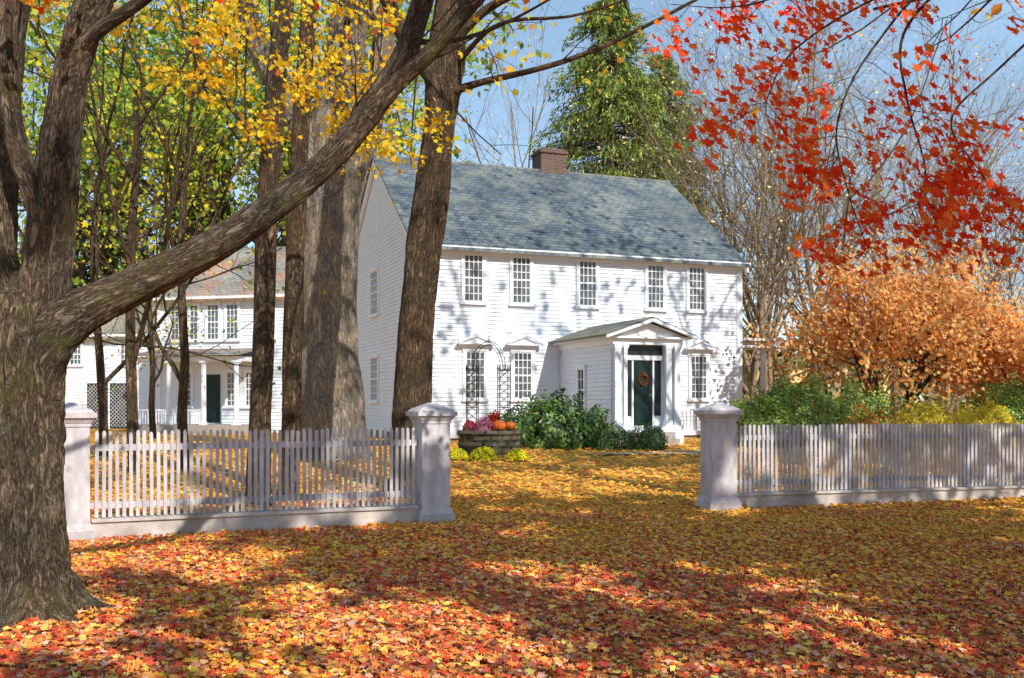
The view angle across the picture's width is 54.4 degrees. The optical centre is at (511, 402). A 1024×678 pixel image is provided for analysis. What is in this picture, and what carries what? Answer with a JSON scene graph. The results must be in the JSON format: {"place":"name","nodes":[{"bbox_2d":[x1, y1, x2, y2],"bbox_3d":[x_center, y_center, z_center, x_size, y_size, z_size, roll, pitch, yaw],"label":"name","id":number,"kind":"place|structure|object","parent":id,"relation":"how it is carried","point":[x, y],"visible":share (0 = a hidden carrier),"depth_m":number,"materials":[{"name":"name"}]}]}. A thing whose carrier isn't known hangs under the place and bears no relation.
{"place":"outdoors","nodes":[
{"label":"outdoors","id":0,"kind":"place"},
{"bbox_2d":[0,407,1023,677],"bbox_3d":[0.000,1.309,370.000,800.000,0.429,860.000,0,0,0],"label":"ground","id":1,"kind":"structure","parent":0,"point":[546,489],"depth_m":8.98,"materials":[{"name":"orange plant"}]},
{"bbox_2d":[64,403,96,541],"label":"gate pier","id":2,"kind":"structure","parent":1,"relation":"on","point":[78,420],"depth_m":10.65,"materials":[{"name":"paint"}]},
{"bbox_2d":[18,44,176,273],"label":"bare tree","id":3,"kind":"object","parent":1,"relation":"on","point":[21,243],"visible":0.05,"depth_m":51.90,"materials":[{"name":"brown plant"}]},
{"bbox_2d":[65,288,155,428],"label":"carriage house","id":4,"kind":"structure","parent":1,"relation":"on","point":[81,383],"depth_m":42.18,"materials":[{"name":"white paint"}]},
{"bbox_2d":[67,343,83,366],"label":"window","id":5,"kind":"structure","parent":4,"relation":"in","point":[77,359],"depth_m":42.22,"materials":[{"name":"paint"}]},
{"bbox_2d":[87,383,107,427],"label":"lattice panel","id":6,"kind":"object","parent":4,"relation":"in","point":[92,400],"depth_m":42.19,"materials":[{"name":"paint"}]},
{"bbox_2d":[110,383,126,427],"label":"lattice panel","id":7,"kind":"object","parent":4,"relation":"in","point":[118,419],"depth_m":42.11,"materials":[{"name":"paint"}]},
{"bbox_2d":[117,341,124,365],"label":"window","id":8,"kind":"structure","parent":4,"relation":"in","point":[121,358],"depth_m":42.10,"materials":[{"name":"paint"}]},
{"bbox_2d":[78,170,153,283],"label":"spruce tree","id":9,"kind":"object","parent":1,"relation":"on","point":[116,264],"visible":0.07,"depth_m":54.89,"materials":[{"name":"green plant"}]},
{"bbox_2d":[17,0,290,287],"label":"maple tree","id":10,"kind":"object","parent":1,"relation":"on","point":[77,282],"visible":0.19,"depth_m":43.09,"materials":[{"name":"green plant"}]},
{"bbox_2d":[26,0,319,471],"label":"maple tree","id":11,"kind":"object","parent":1,"relation":"on","point":[182,375],"visible":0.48,"depth_m":18.58,"materials":[{"name":"green plant"}]},
{"bbox_2d":[73,55,285,439],"bbox_3d":[-11.114,-4.679,30.361,9.119,11.808,7.361,0,0,34],"label":"maple tree","id":12,"kind":"object","parent":1,"relation":"on","point":[151,403],"visible":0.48,"depth_m":30.32,"materials":[{"name":"green plant"}]},
{"bbox_2d":[17,0,372,474],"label":"maple tree","id":13,"kind":"object","parent":1,"relation":"on","point":[132,345],"visible":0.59,"depth_m":18.05,"materials":[{"name":"green plant"}]},
{"bbox_2d":[141,127,253,256],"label":"spruce tree","id":14,"kind":"object","parent":1,"relation":"on","point":[228,212],"visible":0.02,"depth_m":54.20,"materials":[{"name":"green plant"}]},
{"bbox_2d":[18,0,395,457],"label":"maple tree","id":15,"kind":"object","parent":1,"relation":"on","point":[102,381],"visible":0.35,"depth_m":21.13,"materials":[{"name":"green plant"}]},
{"bbox_2d":[136,246,285,433],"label":"side house","id":16,"kind":"structure","parent":1,"relation":"on","point":[215,389],"depth_m":37.27,"materials":[{"name":"white paint"}]},
{"bbox_2d":[168,302,178,342],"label":"window","id":17,"kind":"structure","parent":16,"relation":"in","point":[175,316],"depth_m":37.78,"materials":[{"name":"paint"}]},
{"bbox_2d":[178,302,189,341],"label":"window","id":18,"kind":"structure","parent":16,"relation":"in","point":[187,303],"depth_m":37.61,"materials":[{"name":"paint"}]},
{"bbox_2d":[176,369,193,407],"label":"window","id":19,"kind":"structure","parent":16,"relation":"in","point":[191,373],"depth_m":37.60,"materials":[{"name":"paint"}]},
{"bbox_2d":[187,302,200,341],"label":"window","id":20,"kind":"structure","parent":16,"relation":"in","point":[194,313],"depth_m":37.57,"materials":[{"name":"paint"}]},
{"bbox_2d":[203,301,221,341],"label":"window","id":21,"kind":"structure","parent":16,"relation":"in","point":[213,334],"depth_m":37.38,"materials":[{"name":"paint"}]},
{"bbox_2d":[206,375,219,422],"bbox_3d":[-11.230,-0.150,37.391,0.600,1.800,0.017,0,0,14],"label":"door","id":22,"kind":"structure","parent":16,"relation":"in","point":[212,381],"depth_m":37.38,"materials":[{"name":"green wood"}]},
{"bbox_2d":[223,301,240,341],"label":"window","id":23,"kind":"structure","parent":16,"relation":"in","point":[231,310],"depth_m":37.19,"materials":[{"name":"paint"}]},
{"bbox_2d":[223,369,242,408],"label":"window","id":24,"kind":"structure","parent":16,"relation":"in","point":[229,373],"depth_m":37.20,"materials":[{"name":"paint"}]},
{"bbox_2d":[242,369,250,408],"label":"window","id":25,"kind":"structure","parent":16,"relation":"in","point":[246,388],"depth_m":37.04,"materials":[{"name":"paint"}]},
{"bbox_2d":[274,300,276,340],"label":"window","id":26,"kind":"structure","parent":16,"relation":"in","point":[275,300],"depth_m":36.76,"materials":[{"name":"paint"}]},
{"bbox_2d":[144,0,293,504],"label":"oak tree","id":27,"kind":"object","parent":1,"relation":"on","point":[262,367],"visible":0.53,"depth_m":14.37,"materials":[{"name":"brown plant"}]},
{"bbox_2d":[28,0,465,178],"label":"maple tree","id":28,"kind":"object","parent":1,"relation":"on","point":[223,17],"visible":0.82,"depth_m":11.06,"materials":[{"name":"yellow plant"}]},
{"bbox_2d":[90,427,418,540],"bbox_3d":[-2.895,0.951,11.630,3.739,1.299,0.260,0,0,-24],"label":"picket fence","id":29,"kind":"object","parent":1,"relation":"on","point":[264,516],"visible":0.99,"depth_m":11.53,"materials":[{"name":"wood"}]},
{"bbox_2d":[18,0,508,251],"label":"maple tree","id":30,"kind":"object","parent":1,"relation":"on","point":[190,230],"visible":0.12,"depth_m":45.51,"materials":[{"name":"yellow plant"}]},
{"bbox_2d":[250,112,311,247],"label":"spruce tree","id":31,"kind":"object","parent":1,"relation":"on","point":[279,243],"visible":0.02,"depth_m":57.11,"materials":[{"name":"green plant"}]},
{"bbox_2d":[23,0,550,247],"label":"maple tree","id":32,"kind":"object","parent":1,"relation":"on","point":[241,142],"visible":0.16,"depth_m":41.61,"materials":[{"name":"yellow plant"}]},
{"bbox_2d":[0,0,579,632],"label":"maple tree","id":33,"kind":"object","parent":1,"relation":"on","point":[50,320],"visible":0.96,"depth_m":6.86,"materials":[{"name":"brown plant"}]},
{"bbox_2d":[277,0,316,494],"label":"oak tree","id":34,"kind":"object","parent":1,"relation":"on","point":[293,327],"visible":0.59,"depth_m":15.08,"materials":[{"name":"brown plant"}]},
{"bbox_2d":[217,0,414,461],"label":"maple tree","id":35,"kind":"object","parent":1,"relation":"on","point":[333,395],"visible":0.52,"depth_m":20.49,"materials":[{"name":"grey plant"}]},
{"bbox_2d":[235,1,501,201],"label":"bare tree","id":36,"kind":"object","parent":1,"relation":"on","point":[367,70],"visible":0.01,"depth_m":57.49,"materials":[{"name":"brown plant"}]},
{"bbox_2d":[313,25,480,182],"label":"bare tree","id":37,"kind":"object","parent":1,"relation":"on","point":[416,117],"visible":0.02,"depth_m":59.30,"materials":[{"name":"brown plant"}]},
{"bbox_2d":[406,403,457,523],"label":"gate pier","id":38,"kind":"structure","parent":1,"relation":"on","point":[431,422],"depth_m":12.29,"materials":[{"name":"paint"}]},
{"bbox_2d":[450,448,468,459],"bbox_3d":[-1.128,1.073,20.591,0.467,0.279,0.498,0,0,0],"label":"chrysanthemum","id":39,"kind":"object","parent":1,"relation":"on","point":[457,453],"visible":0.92,"depth_m":20.46,"materials":[{"name":"yellow plant"}]},
{"bbox_2d":[469,446,497,461],"bbox_3d":[-0.576,1.060,20.290,0.609,0.356,0.593,0,0,0],"label":"chrysanthemum","id":40,"kind":"object","parent":1,"relation":"on","point":[484,454],"visible":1,"depth_m":20.14,"materials":[{"name":"yellow plant"}]},
{"bbox_2d":[465,340,510,429],"bbox_3d":[-0.600,-0.305,25.000,1.109,2.850,0.451,0,0,-8],"label":"garden arbor","id":41,"kind":"object","parent":1,"relation":"on","point":[476,386],"visible":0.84,"depth_m":24.87,"materials":[{"name":"metal"}]},
{"bbox_2d":[457,430,521,457],"bbox_3d":[-0.484,0.927,21.596,1.429,0.661,1.419,0,0,0],"label":"stone planter","id":42,"kind":"object","parent":1,"relation":"on","point":[502,443],"visible":0.71,"depth_m":21.01,"materials":[{"name":"grey stone"}]},
{"bbox_2d":[462,419,474,430],"bbox_3d":[-0.913,0.522,21.599,0.350,0.326,0.358,0,0,0],"label":"chrysanthemum","id":43,"kind":"object","parent":42,"relation":"on","point":[468,425],"visible":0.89,"depth_m":21.50,"materials":[{"name":"pink plant"}]},
{"bbox_2d":[473,416,493,430],"bbox_3d":[-0.616,0.486,21.409,0.467,0.391,0.478,0,0,0],"label":"chrysanthemum","id":44,"kind":"object","parent":42,"relation":"on","point":[484,424],"visible":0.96,"depth_m":21.27,"materials":[{"name":"pink plant"}]},
{"bbox_2d":[488,410,502,430],"bbox_3d":[-0.391,0.407,21.855,0.416,0.510,0.421,0,0,0],"label":"chrysanthemum","id":45,"kind":"object","parent":42,"relation":"on","point":[493,417],"visible":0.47,"depth_m":21.76,"materials":[{"name":"red plant"}]},
{"bbox_2d":[493,418,505,430],"bbox_3d":[-0.270,0.465,21.220,0.280,0.267,0.290,0,0,0],"label":"pumpkin","id":46,"kind":"object","parent":42,"relation":"on","point":[499,425],"visible":1,"depth_m":21.12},
{"bbox_2d":[505,420,514,429],"bbox_3d":[-0.040,0.488,21.550,0.231,0.221,0.240,0,0,0],"label":"pumpkin","id":47,"kind":"object","parent":42,"relation":"on","point":[510,425],"visible":0.96,"depth_m":21.47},
{"bbox_2d":[421,0,601,169],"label":"bare tree","id":48,"kind":"object","parent":1,"relation":"on","point":[511,117],"visible":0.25,"depth_m":60.93,"materials":[{"name":"grey plant"}]},
{"bbox_2d":[0,492,1023,677],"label":"fallen leaves","id":49,"kind":"object","parent":1,"relation":"on","point":[502,616],"visible":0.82,"depth_m":7.57,"materials":[{"name":"orange plant"}]},
{"bbox_2d":[504,448,528,461],"bbox_3d":[0.096,1.069,20.310,0.511,0.314,0.530,0,0,0],"label":"chrysanthemum","id":50,"kind":"object","parent":1,"relation":"on","point":[516,454],"visible":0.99,"depth_m":20.16,"materials":[{"name":"yellow plant"}]},
{"bbox_2d":[500,394,536,440],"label":"rhododendron bush","id":51,"kind":"object","parent":1,"relation":"on","point":[517,417],"visible":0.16,"depth_m":26.05,"materials":[{"name":"green plant"}]},
{"bbox_2d":[357,0,697,490],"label":"maple tree","id":52,"kind":"object","parent":1,"relation":"on","point":[444,74],"visible":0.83,"depth_m":15.75,"materials":[{"name":"brown plant"}]},
{"bbox_2d":[507,386,593,450],"bbox_3d":[0.880,0.406,23.759,2.120,1.601,1.695,0,0,0],"label":"rhododendron bush","id":53,"kind":"object","parent":1,"relation":"on","point":[548,433],"visible":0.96,"depth_m":23.38,"materials":[{"name":"green plant"}]},
{"bbox_2d":[90,433,1023,499],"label":"lawn leaves","id":54,"kind":"object","parent":1,"relation":"on","point":[678,491],"visible":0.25,"depth_m":18.16,"materials":[{"name":"yellow plant"}]},
{"bbox_2d":[357,147,777,445],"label":"white house","id":55,"kind":"structure","parent":1,"relation":"on","point":[604,291],"depth_m":29.73,"materials":[{"name":"paint"}]},
{"bbox_2d":[368,265,379,317],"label":"window","id":56,"kind":"structure","parent":55,"relation":"in","point":[374,274],"depth_m":32.07,"materials":[{"name":"paint"}]},
{"bbox_2d":[368,353,379,402],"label":"window","id":57,"kind":"structure","parent":55,"relation":"in","point":[374,361],"depth_m":32.07,"materials":[{"name":"paint"}]},
{"bbox_2d":[460,250,487,304],"bbox_3d":[-1.077,-3.535,28.055,0.790,1.550,0.120,0,0,-21],"label":"window","id":58,"kind":"structure","parent":55,"relation":"in","point":[473,268],"depth_m":28.06,"materials":[{"name":"paint"}]},
{"bbox_2d":[457,333,496,401],"bbox_3d":[-0.998,-0.990,27.989,1.120,1.920,0.300,0,0,-21],"label":"window","id":59,"kind":"structure","parent":55,"relation":"in","point":[469,344],"depth_m":28.06,"materials":[{"name":"paint"}]},
{"bbox_2d":[508,253,534,306],"bbox_3d":[0.275,-3.535,28.573,0.790,1.550,0.120,0,0,-21],"label":"window","id":60,"kind":"structure","parent":55,"relation":"in","point":[521,271],"depth_m":28.57,"materials":[{"name":"paint"}]},
{"bbox_2d":[505,334,543,401],"bbox_3d":[0.345,-0.990,28.503,1.120,1.920,0.300,0,0,-21],"label":"window","id":61,"kind":"structure","parent":55,"relation":"in","point":[522,350],"depth_m":28.57,"materials":[{"name":"paint"}]},
{"bbox_2d":[575,257,600,308],"bbox_3d":[2.236,-3.535,29.324,0.790,1.550,0.120,0,0,-21],"label":"window","id":62,"kind":"structure","parent":55,"relation":"in","point":[587,273],"depth_m":29.33,"materials":[{"name":"paint"}]},
{"bbox_2d":[634,360,651,424],"bbox_3d":[3.453,-0.255,26.314,0.560,1.710,0.086,0,0,-21],"label":"door","id":63,"kind":"structure","parent":55,"relation":"in","point":[642,395],"depth_m":26.31,"materials":[{"name":"green wood"}]},
{"bbox_2d":[637,372,649,386],"bbox_3d":[3.466,-0.619,26.285,0.398,0.398,0.144,0,0,-21],"label":"door wreath","id":64,"kind":"object","parent":63,"relation":"attached to","point":[639,378],"depth_m":26.27,"materials":[{"name":"brown plant"}]},
{"bbox_2d":[644,261,667,311],"bbox_3d":[4.358,-3.535,30.139,0.790,1.550,0.120,0,0,-21],"label":"window","id":65,"kind":"structure","parent":55,"relation":"in","point":[655,279],"depth_m":30.15,"materials":[{"name":"paint"}]},
{"bbox_2d":[685,263,708,312],"bbox_3d":[5.693,-3.535,30.650,0.790,1.550,0.120,0,0,-21],"label":"window","id":66,"kind":"structure","parent":55,"relation":"in","point":[696,278],"depth_m":30.65,"materials":[{"name":"paint"}]},
{"bbox_2d":[684,339,718,401],"bbox_3d":[5.800,-0.990,30.595,1.120,1.920,0.300,0,0,-21],"label":"window","id":67,"kind":"structure","parent":55,"relation":"in","point":[698,353],"depth_m":30.65,"materials":[{"name":"paint"}]},
{"bbox_2d":[567,400,612,447],"bbox_3d":[1.918,0.560,24.393,1.420,1.260,1.338,0,0,-42],"label":"rhododendron bush","id":68,"kind":"object","parent":1,"relation":"on","point":[590,416],"visible":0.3,"depth_m":24.12,"materials":[{"name":"green plant"}]},
{"bbox_2d":[587,420,636,450],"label":"box bush","id":69,"kind":"object","parent":1,"relation":"on","point":[612,440],"visible":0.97,"depth_m":22.93,"materials":[{"name":"green plant"}]},
{"bbox_2d":[528,0,696,201],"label":"spruce tree","id":70,"kind":"object","parent":1,"relation":"on","point":[580,67],"visible":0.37,"depth_m":47.00,"materials":[{"name":"green plant"}]},
{"bbox_2d":[623,422,671,450],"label":"box bush","id":71,"kind":"object","parent":1,"relation":"on","point":[646,438],"visible":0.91,"depth_m":22.95,"materials":[{"name":"green plant"}]},
{"bbox_2d":[390,0,941,402],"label":"bare tree","id":72,"kind":"object","parent":1,"relation":"on","point":[764,285],"visible":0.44,"depth_m":42.60,"materials":[{"name":"grey plant"}]},
{"bbox_2d":[603,53,768,399],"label":"spruce tree","id":73,"kind":"object","parent":1,"relation":"on","point":[672,110],"visible":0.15,"depth_m":52.34,"materials":[{"name":"green plant"}]},
{"bbox_2d":[693,402,743,512],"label":"gate pier","id":74,"kind":"structure","parent":1,"relation":"on","point":[717,420],"depth_m":13.73,"materials":[{"name":"paint"}]},
{"bbox_2d":[728,392,795,448],"bbox_3d":[6.069,0.455,24.544,2.060,1.446,1.761,0,0,0],"label":"hedge shrub","id":75,"kind":"object","parent":1,"relation":"on","point":[754,415],"visible":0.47,"depth_m":24.29,"materials":[{"name":"green plant"}]},
{"bbox_2d":[743,374,806,430],"bbox_3d":[7.629,0.176,28.504,2.286,2.023,1.959,0,0,0],"label":"hedge shrub","id":76,"kind":"object","parent":1,"relation":"on","point":[771,394],"visible":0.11,"depth_m":28.52,"materials":[{"name":"green plant"}]},
{"bbox_2d":[550,1,1023,415],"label":"bare tree","id":77,"kind":"object","parent":1,"relation":"on","point":[746,307],"visible":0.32,"depth_m":50.08,"materials":[{"name":"grey plant"}]},
{"bbox_2d":[758,372,851,447],"bbox_3d":[7.270,0.188,25.179,2.804,2.018,2.171,0,0,0],"label":"hedge shrub","id":78,"kind":"object","parent":1,"relation":"on","point":[806,405],"visible":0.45,"depth_m":24.82,"materials":[{"name":"green plant"}]},
{"bbox_2d":[618,0,1023,419],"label":"bare tree","id":79,"kind":"object","parent":1,"relation":"on","point":[810,290],"visible":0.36,"depth_m":44.03,"materials":[{"name":"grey plant"}]},
{"bbox_2d":[644,0,1023,306],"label":"maple tree","id":80,"kind":"object","parent":1,"relation":"on","point":[944,217],"visible":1,"depth_m":8.38,"materials":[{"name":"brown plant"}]},
{"bbox_2d":[817,374,914,445],"bbox_3d":[8.958,0.229,25.368,2.681,1.900,2.154,0,0,0],"label":"hedge shrub","id":81,"kind":"object","parent":1,"relation":"on","point":[872,400],"visible":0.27,"depth_m":25.10,"materials":[{"name":"green plant"}]},
{"bbox_2d":[715,0,1020,116],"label":"maple tree","id":82,"kind":"object","parent":1,"relation":"on","point":[996,9],"visible":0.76,"depth_m":19.75,"materials":[{"name":"brown plant"}]},
{"bbox_2d":[716,0,1023,420],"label":"bare tree","id":83,"kind":"object","parent":1,"relation":"on","point":[875,257],"visible":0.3,"depth_m":51.07,"materials":[{"name":"plant"}]},
{"bbox_2d":[830,398,914,452],"bbox_3d":[8.159,0.542,22.746,1.864,1.277,1.294,0,0,-27],"label":"shrub","id":84,"kind":"object","parent":1,"relation":"on","point":[872,416],"visible":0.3,"depth_m":22.68,"materials":[{"name":"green plant"}]},
{"bbox_2d":[736,422,1023,509],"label":"picket fence","id":85,"kind":"object","parent":1,"relation":"on","point":[932,436],"visible":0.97,"depth_m":14.54,"materials":[{"name":"wood"}]},
{"bbox_2d":[742,320,1023,415],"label":"distant woodland","id":86,"kind":"object","parent":1,"relation":"on","point":[839,388],"visible":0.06,"depth_m":78.18,"materials":[{"name":"green plant"}]},
{"bbox_2d":[743,220,1023,420],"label":"maple tree","id":87,"kind":"object","parent":1,"relation":"on","point":[926,326],"visible":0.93,"depth_m":28.45,"materials":[{"name":"orange plant"}]},
{"bbox_2d":[793,10,1023,424],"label":"bare tree","id":88,"kind":"object","parent":1,"relation":"on","point":[948,249],"visible":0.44,"depth_m":41.14,"materials":[{"name":"plant"}]},
{"bbox_2d":[832,0,1023,419],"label":"bare tree","id":89,"kind":"object","parent":1,"relation":"on","point":[968,111],"visible":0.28,"depth_m":55.12,"materials":[{"name":"plant"}]},
{"bbox_2d":[885,394,986,451],"bbox_3d":[9.968,0.488,23.393,2.314,1.381,1.673,0,0,0],"label":"golden shrub","id":90,"kind":"object","parent":1,"relation":"on","point":[935,417],"visible":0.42,"depth_m":23.19,"materials":[{"name":"yellow plant"}]},
{"bbox_2d":[849,92,1023,400],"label":"bare tree","id":91,"kind":"object","parent":1,"relation":"on","point":[1010,282],"visible":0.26,"depth_m":44.63,"materials":[{"name":"plant"}]},
{"bbox_2d":[927,278,1023,417],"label":"maple tree","id":92,"kind":"object","parent":1,"relation":"on","point":[1011,359],"visible":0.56,"depth_m":28.98,"materials":[{"name":"orange plant"}]},
{"bbox_2d":[950,397,1023,450],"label":"golden shrub","id":93,"kind":"object","parent":1,"relation":"on","point":[999,409],"visible":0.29,"depth_m":23.62,"materials":[{"name":"yellow plant"}]},
{"bbox_2d":[965,372,1023,431],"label":"hedge shrub","id":94,"kind":"object","parent":1,"relation":"on","point":[1000,386],"visible":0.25,"depth_m":27.39,"materials":[{"name":"green plant"}]},
{"bbox_2d":[973,383,1023,446],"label":"hedge shrub","id":95,"kind":"object","parent":1,"relation":"on","point":[1018,415],"visible":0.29,"depth_m":25.54,"materials":[{"name":"green plant"}]},
{"bbox_2d":[17,0,1023,402],"label":"sky","id":96,"kind":"structure","parent":0,"point":[551,34],"materials":[{"name":"blue"}]},
{"bbox_2d":[584,448,958,453],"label":"driveway","id":97,"kind":"structure","parent":0,"point":[681,451],"depth_m":22.02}
]}

